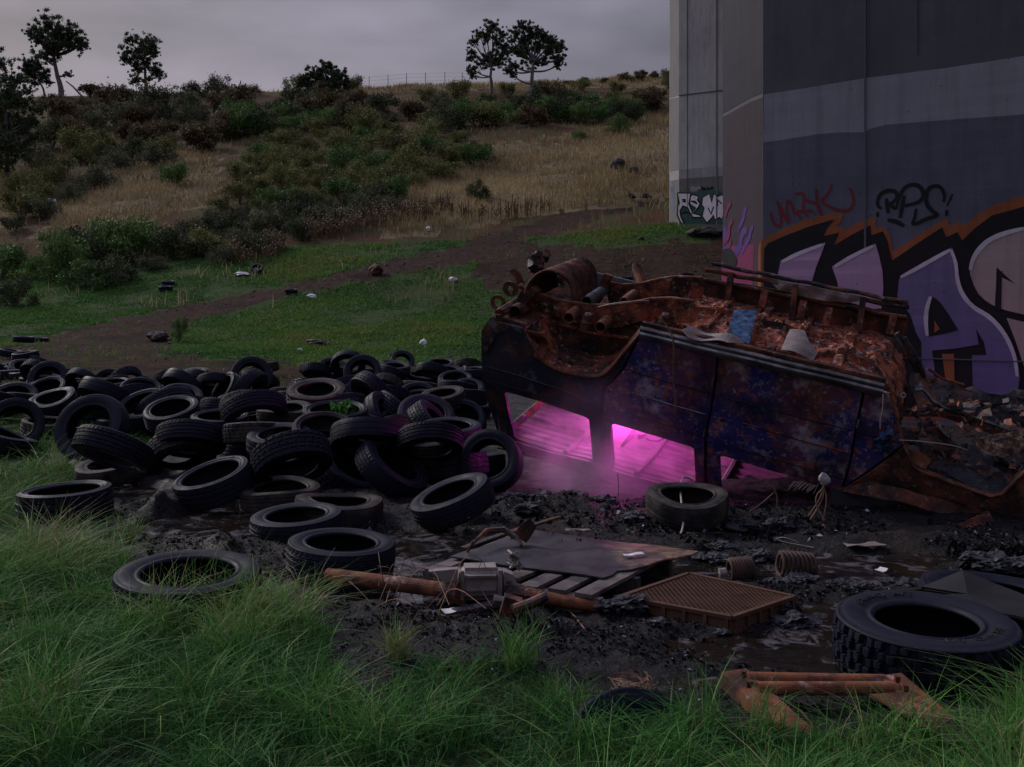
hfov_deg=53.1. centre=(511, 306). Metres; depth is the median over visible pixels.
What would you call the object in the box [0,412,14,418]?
tyre
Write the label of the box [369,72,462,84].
wire fence
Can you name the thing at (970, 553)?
ash lump
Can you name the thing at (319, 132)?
shrub
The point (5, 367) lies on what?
tyre
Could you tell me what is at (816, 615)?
ash lump
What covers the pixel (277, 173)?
shrub
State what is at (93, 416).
tyre
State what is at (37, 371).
tyre
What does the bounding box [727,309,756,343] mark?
blue panel
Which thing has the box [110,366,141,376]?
tyre
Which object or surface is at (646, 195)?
tyre
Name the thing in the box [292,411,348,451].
tyre
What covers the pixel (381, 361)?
tyre
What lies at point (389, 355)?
track rubble
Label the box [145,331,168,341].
rock
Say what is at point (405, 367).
tyre
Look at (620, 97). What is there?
shrub
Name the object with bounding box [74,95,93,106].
shrub
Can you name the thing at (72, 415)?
tyre
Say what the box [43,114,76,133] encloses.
shrub
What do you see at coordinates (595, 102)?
shrub
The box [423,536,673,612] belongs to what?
pallet
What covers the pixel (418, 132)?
shrub
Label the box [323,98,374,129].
shrub
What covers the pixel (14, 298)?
shrub
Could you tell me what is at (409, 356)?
tyre
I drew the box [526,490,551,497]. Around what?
ash lump
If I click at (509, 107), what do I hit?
shrub
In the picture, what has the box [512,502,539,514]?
ash lump
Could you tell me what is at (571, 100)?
shrub
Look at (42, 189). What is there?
shrub
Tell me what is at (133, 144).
shrub
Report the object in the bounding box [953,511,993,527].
rusty plank
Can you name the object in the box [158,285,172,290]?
tyre
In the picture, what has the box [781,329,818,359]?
perforated sheet
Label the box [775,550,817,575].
coil spring
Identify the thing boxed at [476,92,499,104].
shrub
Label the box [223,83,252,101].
shrub
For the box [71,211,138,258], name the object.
shrub
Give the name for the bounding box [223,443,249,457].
tyre
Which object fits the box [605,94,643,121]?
shrub
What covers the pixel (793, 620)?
ash lump
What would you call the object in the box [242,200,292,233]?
shrub
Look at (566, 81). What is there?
shrub
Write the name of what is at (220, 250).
shrub
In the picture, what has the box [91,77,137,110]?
shrub
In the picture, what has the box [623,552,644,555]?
litter scrap
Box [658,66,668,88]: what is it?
shrub
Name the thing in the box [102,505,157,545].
grass tuft
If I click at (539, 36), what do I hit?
gum tree
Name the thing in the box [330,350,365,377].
tyre
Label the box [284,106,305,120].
shrub
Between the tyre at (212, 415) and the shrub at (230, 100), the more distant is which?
the shrub at (230, 100)
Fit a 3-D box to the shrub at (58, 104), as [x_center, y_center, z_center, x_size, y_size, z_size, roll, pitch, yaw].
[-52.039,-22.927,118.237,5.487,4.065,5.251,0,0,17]
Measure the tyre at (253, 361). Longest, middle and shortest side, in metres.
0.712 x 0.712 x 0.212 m
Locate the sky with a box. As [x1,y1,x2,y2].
[0,0,668,97]
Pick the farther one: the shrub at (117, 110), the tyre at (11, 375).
the shrub at (117, 110)
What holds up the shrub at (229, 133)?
on the ground at (908, 530)
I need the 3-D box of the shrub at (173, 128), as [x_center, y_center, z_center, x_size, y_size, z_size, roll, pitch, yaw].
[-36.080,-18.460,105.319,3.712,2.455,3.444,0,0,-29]
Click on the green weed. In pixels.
(341, 407)
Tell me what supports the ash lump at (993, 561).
on the ground at (908, 530)
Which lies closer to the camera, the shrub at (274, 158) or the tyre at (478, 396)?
the tyre at (478, 396)
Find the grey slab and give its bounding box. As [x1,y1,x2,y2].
[305,339,330,344]
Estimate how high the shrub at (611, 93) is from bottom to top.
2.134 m
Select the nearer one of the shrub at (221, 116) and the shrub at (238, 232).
the shrub at (238, 232)
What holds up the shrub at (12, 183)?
on the ground at (908, 530)
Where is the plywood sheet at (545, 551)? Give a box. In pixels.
[451,530,698,578]
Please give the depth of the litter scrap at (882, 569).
5.92 m
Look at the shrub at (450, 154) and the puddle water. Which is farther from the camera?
the shrub at (450, 154)
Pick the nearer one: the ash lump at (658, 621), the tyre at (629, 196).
the ash lump at (658, 621)
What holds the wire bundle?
on the ground at (908, 530)
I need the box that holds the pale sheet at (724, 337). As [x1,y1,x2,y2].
[682,326,744,343]
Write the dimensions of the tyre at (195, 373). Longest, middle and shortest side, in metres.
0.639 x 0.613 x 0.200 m
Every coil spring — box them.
[726,556,755,578]
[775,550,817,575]
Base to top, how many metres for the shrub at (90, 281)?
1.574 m
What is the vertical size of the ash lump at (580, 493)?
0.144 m
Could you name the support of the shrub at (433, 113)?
on the ground at (908, 530)
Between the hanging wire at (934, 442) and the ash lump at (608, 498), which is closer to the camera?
the hanging wire at (934, 442)
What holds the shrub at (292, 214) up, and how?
on the ground at (908, 530)
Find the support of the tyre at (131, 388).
on the tyre at (104, 422)
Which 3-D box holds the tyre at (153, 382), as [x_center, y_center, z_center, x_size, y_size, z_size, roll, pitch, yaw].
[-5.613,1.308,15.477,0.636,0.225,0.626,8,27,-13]
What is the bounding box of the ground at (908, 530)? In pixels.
[0,78,1023,766]
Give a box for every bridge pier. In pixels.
[669,0,722,229]
[721,0,1023,429]
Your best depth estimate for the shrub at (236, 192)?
69.96 m
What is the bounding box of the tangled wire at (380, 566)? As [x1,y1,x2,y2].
[302,552,491,610]
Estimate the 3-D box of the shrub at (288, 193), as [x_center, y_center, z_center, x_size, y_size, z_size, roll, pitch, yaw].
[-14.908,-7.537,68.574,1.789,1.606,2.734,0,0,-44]
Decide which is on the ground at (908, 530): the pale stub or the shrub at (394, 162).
the shrub at (394, 162)
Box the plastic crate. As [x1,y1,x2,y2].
[623,572,795,633]
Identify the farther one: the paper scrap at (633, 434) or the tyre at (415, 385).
the tyre at (415, 385)
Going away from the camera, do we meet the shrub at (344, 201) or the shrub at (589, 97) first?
the shrub at (344, 201)
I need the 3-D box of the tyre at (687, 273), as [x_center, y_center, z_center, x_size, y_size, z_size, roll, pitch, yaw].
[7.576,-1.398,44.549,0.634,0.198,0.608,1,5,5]
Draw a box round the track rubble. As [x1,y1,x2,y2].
[154,232,716,360]
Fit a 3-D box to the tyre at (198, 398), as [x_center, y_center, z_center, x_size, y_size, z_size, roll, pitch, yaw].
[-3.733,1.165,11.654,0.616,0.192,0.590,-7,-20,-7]
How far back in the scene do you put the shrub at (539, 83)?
128.15 m
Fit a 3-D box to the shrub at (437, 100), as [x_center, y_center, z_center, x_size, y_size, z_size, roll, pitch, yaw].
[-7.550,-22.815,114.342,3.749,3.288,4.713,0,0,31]
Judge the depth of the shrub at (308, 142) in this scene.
91.99 m
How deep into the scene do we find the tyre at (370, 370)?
21.29 m
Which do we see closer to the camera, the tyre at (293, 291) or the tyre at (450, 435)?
the tyre at (450, 435)
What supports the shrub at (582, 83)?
on the ground at (908, 530)
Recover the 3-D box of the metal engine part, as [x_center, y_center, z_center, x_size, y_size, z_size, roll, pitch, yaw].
[0.007,1.349,5.446,0.083,0.109,0.092,0,0,-43]
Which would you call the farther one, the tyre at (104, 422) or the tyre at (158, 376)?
the tyre at (158, 376)
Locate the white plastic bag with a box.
[818,472,830,485]
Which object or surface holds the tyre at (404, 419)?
on the tyre
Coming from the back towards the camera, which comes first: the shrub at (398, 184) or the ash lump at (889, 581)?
the shrub at (398, 184)
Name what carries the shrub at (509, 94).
on the ground at (908, 530)
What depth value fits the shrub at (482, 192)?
66.34 m
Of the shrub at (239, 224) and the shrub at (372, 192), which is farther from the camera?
the shrub at (372, 192)
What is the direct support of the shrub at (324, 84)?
on the ground at (908, 530)
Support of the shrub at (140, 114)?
on the ground at (908, 530)
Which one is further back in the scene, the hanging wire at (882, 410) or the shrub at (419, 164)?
the shrub at (419, 164)
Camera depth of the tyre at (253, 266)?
49.91 m
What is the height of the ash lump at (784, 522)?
0.095 m
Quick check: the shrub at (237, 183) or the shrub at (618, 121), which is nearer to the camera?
the shrub at (237, 183)
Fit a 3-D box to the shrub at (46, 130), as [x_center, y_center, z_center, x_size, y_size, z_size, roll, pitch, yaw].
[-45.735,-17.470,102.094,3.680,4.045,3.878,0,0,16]
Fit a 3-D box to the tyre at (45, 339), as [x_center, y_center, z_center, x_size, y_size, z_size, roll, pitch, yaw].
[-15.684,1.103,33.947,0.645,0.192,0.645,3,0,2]
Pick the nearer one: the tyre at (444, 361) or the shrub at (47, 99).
the tyre at (444, 361)
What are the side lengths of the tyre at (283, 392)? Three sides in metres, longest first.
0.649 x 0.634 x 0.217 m
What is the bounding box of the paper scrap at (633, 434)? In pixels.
[620,429,646,447]
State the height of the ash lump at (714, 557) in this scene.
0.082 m
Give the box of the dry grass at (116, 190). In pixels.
[0,73,668,307]
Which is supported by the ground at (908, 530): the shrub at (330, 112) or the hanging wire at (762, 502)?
the shrub at (330, 112)
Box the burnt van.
[481,249,1023,514]
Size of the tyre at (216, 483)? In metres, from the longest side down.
0.610 x 0.600 x 0.216 m
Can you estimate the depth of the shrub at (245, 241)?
53.27 m
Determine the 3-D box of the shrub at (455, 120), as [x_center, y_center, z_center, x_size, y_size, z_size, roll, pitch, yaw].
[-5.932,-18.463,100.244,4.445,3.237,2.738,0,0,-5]
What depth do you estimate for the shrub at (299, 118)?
105.20 m
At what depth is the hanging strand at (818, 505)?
7.14 m
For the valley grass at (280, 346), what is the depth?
41.16 m
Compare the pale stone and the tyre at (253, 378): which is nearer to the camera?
the tyre at (253, 378)
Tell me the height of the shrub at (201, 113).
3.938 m
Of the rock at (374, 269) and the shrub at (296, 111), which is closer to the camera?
the rock at (374, 269)
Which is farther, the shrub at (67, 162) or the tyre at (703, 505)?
the shrub at (67, 162)
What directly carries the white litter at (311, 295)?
on the ground at (908, 530)
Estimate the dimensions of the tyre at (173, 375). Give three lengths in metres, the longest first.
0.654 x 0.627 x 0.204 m
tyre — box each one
[0,348,20,357]
[0,369,19,378]
[0,382,38,393]
[0,391,16,400]
[0,398,44,440]
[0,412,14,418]
[0,426,38,456]
[2,362,19,369]
[7,359,27,369]
[7,392,35,399]
[8,372,21,379]
[11,350,39,360]
[12,336,34,342]
[15,480,113,523]
[20,359,51,380]
[20,416,57,439]
[26,375,52,381]
[27,361,67,382]
[28,355,48,361]
[29,386,77,416]
[32,376,67,392]
[35,337,49,341]
[54,394,129,459]
[65,367,96,397]
[71,424,153,472]
[74,459,147,486]
[77,411,109,425]
[78,376,130,411]
[95,418,140,432]
[96,369,114,376]
[103,377,128,385]
[105,374,128,378]
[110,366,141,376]
[111,549,262,620]
[120,377,161,387]
[120,388,168,430]
[121,383,155,413]
[134,386,192,433]
[143,395,200,433]
[147,436,215,474]
[153,369,167,384]
[154,419,226,457]
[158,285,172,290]
[160,462,178,473]
[161,280,174,284]
[161,368,204,392]
[162,383,203,396]
[164,394,204,415]
[172,455,254,511]
[184,367,208,371]
[185,368,215,384]
[190,408,248,425]
[197,372,230,395]
[200,397,251,412]
[210,372,240,397]
[219,389,255,414]
[220,389,287,421]
[222,422,280,443]
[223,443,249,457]
[231,356,272,388]
[231,368,268,391]
[239,475,321,513]
[246,422,310,454]
[248,361,279,371]
[249,502,343,541]
[250,429,332,487]
[251,264,262,273]
[256,400,310,422]
[268,374,279,388]
[270,387,287,390]
[278,390,285,398]
[284,288,297,293]
[285,528,395,585]
[286,378,346,403]
[290,377,310,384]
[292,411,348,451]
[294,493,382,527]
[299,363,304,372]
[302,362,331,377]
[302,400,368,437]
[314,451,371,489]
[320,357,344,366]
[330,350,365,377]
[330,366,343,378]
[330,416,403,460]
[334,456,362,476]
[335,393,365,402]
[336,375,353,384]
[343,354,381,375]
[345,382,350,392]
[350,371,392,395]
[352,369,373,373]
[355,438,427,498]
[359,414,412,440]
[362,391,383,416]
[370,384,411,401]
[376,372,404,386]
[378,390,400,414]
[379,360,405,362]
[380,361,410,375]
[380,364,406,380]
[391,350,414,365]
[394,424,447,464]
[396,421,463,461]
[397,393,454,416]
[403,380,437,387]
[403,382,433,390]
[405,371,433,382]
[407,400,444,422]
[410,389,427,394]
[410,472,494,531]
[415,361,449,378]
[422,385,465,409]
[422,451,488,481]
[426,417,481,441]
[428,358,453,364]
[434,365,463,383]
[438,370,471,384]
[438,380,477,388]
[453,358,481,366]
[454,399,486,429]
[455,388,490,419]
[457,378,484,389]
[458,369,482,378]
[458,429,523,491]
[465,389,486,404]
[469,366,481,368]
[487,453,505,473]
[564,687,676,740]
[619,276,632,280]
[626,194,635,198]
[641,193,650,197]
[645,482,728,530]
[679,272,693,275]
[832,590,1023,699]
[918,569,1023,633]
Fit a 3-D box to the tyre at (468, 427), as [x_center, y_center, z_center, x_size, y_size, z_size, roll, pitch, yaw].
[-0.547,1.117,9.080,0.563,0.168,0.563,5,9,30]
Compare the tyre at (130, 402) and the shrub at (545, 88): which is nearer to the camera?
the tyre at (130, 402)
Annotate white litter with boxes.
[307,294,316,298]
[420,339,426,344]
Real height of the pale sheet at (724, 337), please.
0.139 m
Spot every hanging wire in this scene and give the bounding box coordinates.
[567,609,584,628]
[598,300,648,306]
[680,476,692,533]
[749,492,773,511]
[760,478,777,507]
[777,537,813,547]
[880,394,883,428]
[899,440,967,450]
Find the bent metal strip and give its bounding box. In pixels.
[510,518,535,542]
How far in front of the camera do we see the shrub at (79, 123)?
100.35 m
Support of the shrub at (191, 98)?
on the ground at (908, 530)
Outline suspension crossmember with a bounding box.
[719,668,988,743]
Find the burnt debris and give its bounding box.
[114,486,1023,719]
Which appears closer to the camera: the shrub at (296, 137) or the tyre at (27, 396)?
the tyre at (27, 396)
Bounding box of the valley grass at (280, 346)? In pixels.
[0,221,722,386]
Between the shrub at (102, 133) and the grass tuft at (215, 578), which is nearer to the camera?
the grass tuft at (215, 578)
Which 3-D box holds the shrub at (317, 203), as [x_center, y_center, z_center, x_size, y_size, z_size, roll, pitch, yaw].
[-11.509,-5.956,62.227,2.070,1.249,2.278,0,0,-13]
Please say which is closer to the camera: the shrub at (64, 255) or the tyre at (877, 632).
the tyre at (877, 632)
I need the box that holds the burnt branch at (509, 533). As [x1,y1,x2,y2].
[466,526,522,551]
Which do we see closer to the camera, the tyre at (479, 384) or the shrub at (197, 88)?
the tyre at (479, 384)
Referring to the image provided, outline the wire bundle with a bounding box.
[608,668,658,689]
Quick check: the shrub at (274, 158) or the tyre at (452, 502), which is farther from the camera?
the shrub at (274, 158)
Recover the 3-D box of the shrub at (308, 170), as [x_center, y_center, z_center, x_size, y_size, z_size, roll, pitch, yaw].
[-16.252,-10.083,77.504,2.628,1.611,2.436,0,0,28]
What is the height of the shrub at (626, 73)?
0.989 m
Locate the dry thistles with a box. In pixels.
[222,190,551,264]
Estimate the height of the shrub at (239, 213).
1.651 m
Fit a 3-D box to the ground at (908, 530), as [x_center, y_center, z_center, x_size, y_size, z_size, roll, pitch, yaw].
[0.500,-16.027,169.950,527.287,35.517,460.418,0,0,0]
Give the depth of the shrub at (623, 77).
135.89 m
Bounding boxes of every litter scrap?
[441,607,455,613]
[565,528,591,530]
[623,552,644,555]
[843,541,885,546]
[874,567,887,571]
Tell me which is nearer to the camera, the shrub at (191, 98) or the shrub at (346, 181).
the shrub at (346, 181)
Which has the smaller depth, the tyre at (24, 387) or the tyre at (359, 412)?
the tyre at (359, 412)
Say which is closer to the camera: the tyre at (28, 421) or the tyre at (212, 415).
the tyre at (212, 415)
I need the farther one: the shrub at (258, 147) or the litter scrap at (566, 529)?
the shrub at (258, 147)
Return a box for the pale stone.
[234,272,249,275]
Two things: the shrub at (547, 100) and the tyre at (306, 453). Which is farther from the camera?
the shrub at (547, 100)
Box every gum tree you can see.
[0,46,45,177]
[17,53,55,96]
[21,7,90,96]
[116,29,166,86]
[294,59,352,93]
[465,18,512,93]
[502,19,567,96]
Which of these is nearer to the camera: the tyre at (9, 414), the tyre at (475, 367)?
the tyre at (9, 414)
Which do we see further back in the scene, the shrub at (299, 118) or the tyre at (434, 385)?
the shrub at (299, 118)
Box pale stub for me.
[718,567,730,574]
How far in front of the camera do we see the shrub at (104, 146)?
91.85 m
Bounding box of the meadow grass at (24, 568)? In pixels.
[0,396,1023,766]
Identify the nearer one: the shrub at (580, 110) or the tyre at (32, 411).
the tyre at (32, 411)
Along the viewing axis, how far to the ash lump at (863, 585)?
5.57 m
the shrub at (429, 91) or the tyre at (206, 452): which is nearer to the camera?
the tyre at (206, 452)
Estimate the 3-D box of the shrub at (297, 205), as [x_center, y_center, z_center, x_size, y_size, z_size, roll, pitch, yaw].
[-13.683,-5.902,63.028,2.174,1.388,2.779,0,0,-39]
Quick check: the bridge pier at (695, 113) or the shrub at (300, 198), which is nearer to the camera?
the bridge pier at (695, 113)
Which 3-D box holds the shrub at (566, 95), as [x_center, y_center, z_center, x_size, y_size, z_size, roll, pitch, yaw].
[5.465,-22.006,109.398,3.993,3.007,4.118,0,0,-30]
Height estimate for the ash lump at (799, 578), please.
0.097 m
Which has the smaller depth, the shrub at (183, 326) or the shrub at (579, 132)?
the shrub at (183, 326)
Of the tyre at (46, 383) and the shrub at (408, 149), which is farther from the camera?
the shrub at (408, 149)
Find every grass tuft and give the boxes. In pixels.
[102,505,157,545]
[151,529,277,593]
[212,554,296,607]
[363,611,435,661]
[471,599,563,675]
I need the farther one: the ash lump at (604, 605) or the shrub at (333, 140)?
the shrub at (333, 140)
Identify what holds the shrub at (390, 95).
on the ground at (908, 530)
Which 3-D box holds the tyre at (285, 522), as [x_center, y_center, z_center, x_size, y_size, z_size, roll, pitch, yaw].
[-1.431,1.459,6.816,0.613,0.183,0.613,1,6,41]
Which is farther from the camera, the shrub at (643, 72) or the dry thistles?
the shrub at (643, 72)
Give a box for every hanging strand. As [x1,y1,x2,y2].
[808,486,823,515]
[810,488,823,520]
[815,485,825,519]
[822,487,826,520]
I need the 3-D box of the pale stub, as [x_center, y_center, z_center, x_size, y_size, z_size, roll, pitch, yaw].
[1.239,1.550,5.950,0.074,0.075,0.069,0,0,0]
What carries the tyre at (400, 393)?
on the ground at (908, 530)
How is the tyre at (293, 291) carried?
on the ground at (908, 530)
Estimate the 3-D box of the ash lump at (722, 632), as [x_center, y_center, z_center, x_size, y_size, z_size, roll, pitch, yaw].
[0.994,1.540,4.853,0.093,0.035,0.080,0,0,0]
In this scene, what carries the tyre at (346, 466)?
on the ground at (908, 530)
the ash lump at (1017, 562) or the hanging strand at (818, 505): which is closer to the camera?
the ash lump at (1017, 562)
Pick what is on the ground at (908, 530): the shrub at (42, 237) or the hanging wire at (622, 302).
the shrub at (42, 237)
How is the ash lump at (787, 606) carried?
on the ground at (908, 530)
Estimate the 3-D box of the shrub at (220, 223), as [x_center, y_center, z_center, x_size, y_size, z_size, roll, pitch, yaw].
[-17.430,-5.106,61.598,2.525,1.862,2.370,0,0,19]
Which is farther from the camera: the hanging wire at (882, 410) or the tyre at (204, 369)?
the tyre at (204, 369)
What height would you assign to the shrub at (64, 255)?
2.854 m
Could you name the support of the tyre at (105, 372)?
on the ground at (908, 530)
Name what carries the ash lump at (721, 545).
on the ground at (908, 530)
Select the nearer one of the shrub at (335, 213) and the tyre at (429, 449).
the tyre at (429, 449)
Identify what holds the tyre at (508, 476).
on the ground at (908, 530)
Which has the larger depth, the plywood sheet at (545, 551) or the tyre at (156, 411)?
the tyre at (156, 411)
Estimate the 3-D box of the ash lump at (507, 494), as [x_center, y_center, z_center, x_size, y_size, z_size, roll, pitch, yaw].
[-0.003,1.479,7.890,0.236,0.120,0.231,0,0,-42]
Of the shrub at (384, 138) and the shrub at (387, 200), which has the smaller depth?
the shrub at (387, 200)
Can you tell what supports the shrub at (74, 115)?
on the ground at (908, 530)
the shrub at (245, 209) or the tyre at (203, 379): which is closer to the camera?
the tyre at (203, 379)
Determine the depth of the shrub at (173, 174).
79.26 m
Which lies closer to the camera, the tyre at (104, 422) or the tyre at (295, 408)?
the tyre at (295, 408)
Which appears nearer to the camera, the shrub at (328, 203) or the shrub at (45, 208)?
the shrub at (328, 203)
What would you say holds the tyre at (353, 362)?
on the tyre
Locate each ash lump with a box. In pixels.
[495,491,528,499]
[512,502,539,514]
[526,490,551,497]
[572,489,591,496]
[591,494,620,504]
[594,599,615,611]
[607,593,649,614]
[619,510,650,522]
[648,616,670,626]
[689,552,705,561]
[698,551,730,563]
[708,539,741,550]
[713,628,730,635]
[717,517,759,532]
[741,547,776,563]
[762,516,795,528]
[762,577,792,584]
[769,610,822,629]
[777,601,791,611]
[785,571,820,584]
[809,612,827,621]
[825,578,853,588]
[850,581,881,590]
[874,576,918,587]
[958,551,988,561]
[964,550,1016,572]
[995,555,1023,575]
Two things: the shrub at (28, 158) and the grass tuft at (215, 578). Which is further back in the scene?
the shrub at (28, 158)
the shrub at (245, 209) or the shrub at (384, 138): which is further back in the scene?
the shrub at (384, 138)
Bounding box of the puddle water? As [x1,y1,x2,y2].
[24,472,1023,738]
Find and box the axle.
[324,562,598,615]
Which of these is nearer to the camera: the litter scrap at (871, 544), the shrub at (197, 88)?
the litter scrap at (871, 544)
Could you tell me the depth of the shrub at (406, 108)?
110.56 m
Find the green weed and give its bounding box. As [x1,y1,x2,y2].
[324,398,369,414]
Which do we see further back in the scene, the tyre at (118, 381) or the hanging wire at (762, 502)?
the tyre at (118, 381)
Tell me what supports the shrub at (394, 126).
on the ground at (908, 530)
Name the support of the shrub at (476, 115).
on the ground at (908, 530)
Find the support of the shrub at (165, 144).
on the ground at (908, 530)
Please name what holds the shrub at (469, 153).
on the ground at (908, 530)
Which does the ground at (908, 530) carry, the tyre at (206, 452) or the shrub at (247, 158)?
the shrub at (247, 158)
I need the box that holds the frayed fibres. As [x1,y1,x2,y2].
[787,480,817,493]
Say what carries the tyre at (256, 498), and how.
on the puddle water
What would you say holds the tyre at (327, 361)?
on the ground at (908, 530)
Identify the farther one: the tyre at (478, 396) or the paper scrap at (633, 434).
the tyre at (478, 396)
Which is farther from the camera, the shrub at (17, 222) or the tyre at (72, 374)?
the shrub at (17, 222)
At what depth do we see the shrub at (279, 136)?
92.96 m
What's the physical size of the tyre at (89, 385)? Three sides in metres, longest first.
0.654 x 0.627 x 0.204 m
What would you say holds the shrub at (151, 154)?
on the ground at (908, 530)
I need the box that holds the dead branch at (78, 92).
[66,81,81,96]
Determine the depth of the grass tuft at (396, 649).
4.45 m
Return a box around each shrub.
[0,108,26,136]
[0,167,50,192]
[0,186,41,215]
[0,213,27,230]
[0,232,36,277]
[0,267,40,306]
[4,136,60,165]
[17,180,57,201]
[19,195,67,218]
[24,248,46,278]
[26,148,78,177]
[33,111,66,147]
[33,229,95,281]
[34,160,67,187]
[36,90,78,118]
[36,223,71,254]
[37,93,63,102]
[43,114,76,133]
[49,181,84,201]
[55,121,106,152]
[55,257,116,288]
[58,116,94,144]
[60,179,91,193]
[60,221,108,267]
[61,103,102,123]
[65,142,104,164]
[69,162,120,187]
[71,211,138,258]
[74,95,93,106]
[75,105,107,128]
[77,80,102,96]
[83,247,154,264]
[85,248,142,284]
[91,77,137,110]
[91,136,121,157]
[92,125,122,147]
[94,216,149,257]
[96,92,143,127]
[97,148,136,167]
[106,213,169,255]
[113,115,140,138]
[117,99,158,125]
[119,130,157,157]
[125,116,177,147]
[129,139,175,165]
[131,80,176,112]
[135,254,170,269]
[137,97,179,120]
[142,133,182,158]
[146,116,181,132]
[147,219,207,258]
[153,155,192,185]
[164,223,191,244]
[170,88,211,115]
[170,96,212,125]
[170,224,231,255]
[170,312,189,340]
[172,80,207,96]
[174,120,222,150]
[174,213,218,237]
[180,118,206,128]
[197,202,232,225]
[198,242,216,256]
[200,71,232,94]
[203,194,234,212]
[203,206,240,232]
[204,81,259,112]
[205,241,246,263]
[206,107,254,136]
[212,228,226,239]
[216,91,261,113]
[216,122,235,138]
[220,180,258,203]
[221,99,261,135]
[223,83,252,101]
[223,159,261,183]
[223,224,253,244]
[224,203,254,227]
[224,219,264,235]
[227,179,244,191]
[234,203,252,214]
[235,233,269,255]
[237,148,271,169]
[238,104,281,133]
[241,173,276,196]
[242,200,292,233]
[244,83,263,94]
[244,138,274,155]
[246,229,266,238]
[250,185,284,206]
[253,115,271,132]
[256,202,273,212]
[257,127,301,148]
[259,228,287,247]
[260,148,292,171]
[262,98,292,109]
[264,100,305,121]
[266,161,288,178]
[266,161,309,191]
[267,203,298,223]
[268,141,301,160]
[269,116,299,131]
[270,200,310,215]
[271,126,304,142]
[275,186,301,200]
[276,188,317,212]
[278,82,304,103]
[281,74,303,92]
[281,221,313,240]
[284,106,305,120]
[284,111,315,130]
[284,147,325,170]
[284,215,309,227]
[287,164,314,182]
[292,134,323,151]
[293,83,347,113]
[296,83,347,103]
[300,116,333,136]
[300,202,331,221]
[303,184,328,204]
[305,105,324,117]
[307,165,332,178]
[307,171,334,191]
[309,77,334,92]
[309,106,343,129]
[312,197,338,208]
[312,202,337,215]
[313,148,329,162]
[315,123,340,146]
[315,212,341,232]
[317,138,366,177]
[321,129,352,151]
[321,171,360,200]
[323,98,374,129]
[323,209,350,220]
[333,157,371,180]
[334,175,360,190]
[337,191,364,207]
[341,74,364,94]
[341,104,365,129]
[341,145,365,164]
[342,87,367,104]
[343,104,383,137]
[345,190,374,218]
[346,162,391,183]
[347,177,397,204]
[349,123,376,147]
[352,141,377,154]
[354,172,390,196]
[356,150,388,170]
[358,125,417,152]
[359,92,400,114]
[369,189,404,212]
[372,149,394,162]
[374,110,403,127]
[374,116,404,140]
[379,162,416,179]
[381,92,397,104]
[381,166,413,198]
[384,152,404,172]
[390,134,430,167]
[397,95,428,119]
[402,152,441,177]
[405,169,428,186]
[407,118,440,146]
[413,113,448,133]
[414,128,448,153]
[415,85,436,100]
[418,106,461,125]
[425,89,456,110]
[429,103,470,131]
[430,159,464,176]
[432,138,463,167]
[443,140,460,150]
[445,76,471,99]
[446,92,491,124]
[447,128,470,145]
[454,136,494,165]
[462,139,489,156]
[463,98,514,125]
[465,174,493,200]
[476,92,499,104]
[481,108,508,125]
[493,99,516,115]
[497,82,515,95]
[498,91,527,110]
[506,108,526,122]
[515,102,549,125]
[520,85,542,110]
[532,95,570,121]
[533,79,548,89]
[539,78,573,106]
[545,91,579,120]
[546,86,584,104]
[563,80,575,84]
[568,97,593,122]
[569,78,592,91]
[571,86,601,105]
[571,129,587,138]
[575,92,606,118]
[590,104,609,123]
[596,95,620,115]
[602,90,623,99]
[604,109,631,132]
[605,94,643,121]
[609,81,627,93]
[612,94,640,109]
[616,72,631,78]
[618,74,634,80]
[625,96,645,115]
[631,85,667,109]
[633,68,647,75]
[634,73,646,79]
[648,71,659,77]
[648,86,667,98]
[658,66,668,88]
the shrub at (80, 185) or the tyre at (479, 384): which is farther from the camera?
the shrub at (80, 185)
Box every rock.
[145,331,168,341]
[368,264,383,274]
[610,158,624,170]
[628,166,638,172]
[685,228,706,236]
[696,226,722,236]
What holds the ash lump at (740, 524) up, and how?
on the ground at (908, 530)
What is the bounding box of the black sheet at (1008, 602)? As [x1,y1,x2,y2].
[892,570,1023,619]
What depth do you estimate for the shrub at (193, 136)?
95.15 m
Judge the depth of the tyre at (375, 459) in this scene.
8.22 m
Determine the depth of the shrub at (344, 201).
65.22 m
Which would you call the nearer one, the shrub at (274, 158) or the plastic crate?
the plastic crate
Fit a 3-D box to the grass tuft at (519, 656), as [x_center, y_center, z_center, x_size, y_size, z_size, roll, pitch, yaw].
[0.007,1.378,4.271,0.437,0.276,0.445,0,0,-24]
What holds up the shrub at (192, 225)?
on the ground at (908, 530)
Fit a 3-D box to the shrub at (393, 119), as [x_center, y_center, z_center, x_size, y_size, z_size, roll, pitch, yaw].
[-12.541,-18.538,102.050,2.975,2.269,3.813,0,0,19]
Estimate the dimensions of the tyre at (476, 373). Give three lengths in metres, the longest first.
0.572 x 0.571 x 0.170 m
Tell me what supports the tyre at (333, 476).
on the ground at (908, 530)
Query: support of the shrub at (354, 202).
on the ground at (908, 530)
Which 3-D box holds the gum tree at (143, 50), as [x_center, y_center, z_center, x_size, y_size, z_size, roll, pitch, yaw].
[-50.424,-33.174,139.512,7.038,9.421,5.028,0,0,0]
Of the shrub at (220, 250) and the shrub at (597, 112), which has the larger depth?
the shrub at (597, 112)
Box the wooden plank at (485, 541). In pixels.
[460,516,561,551]
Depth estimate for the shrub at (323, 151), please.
84.58 m
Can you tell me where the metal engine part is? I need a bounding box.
[503,549,523,570]
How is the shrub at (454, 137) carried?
on the ground at (908, 530)

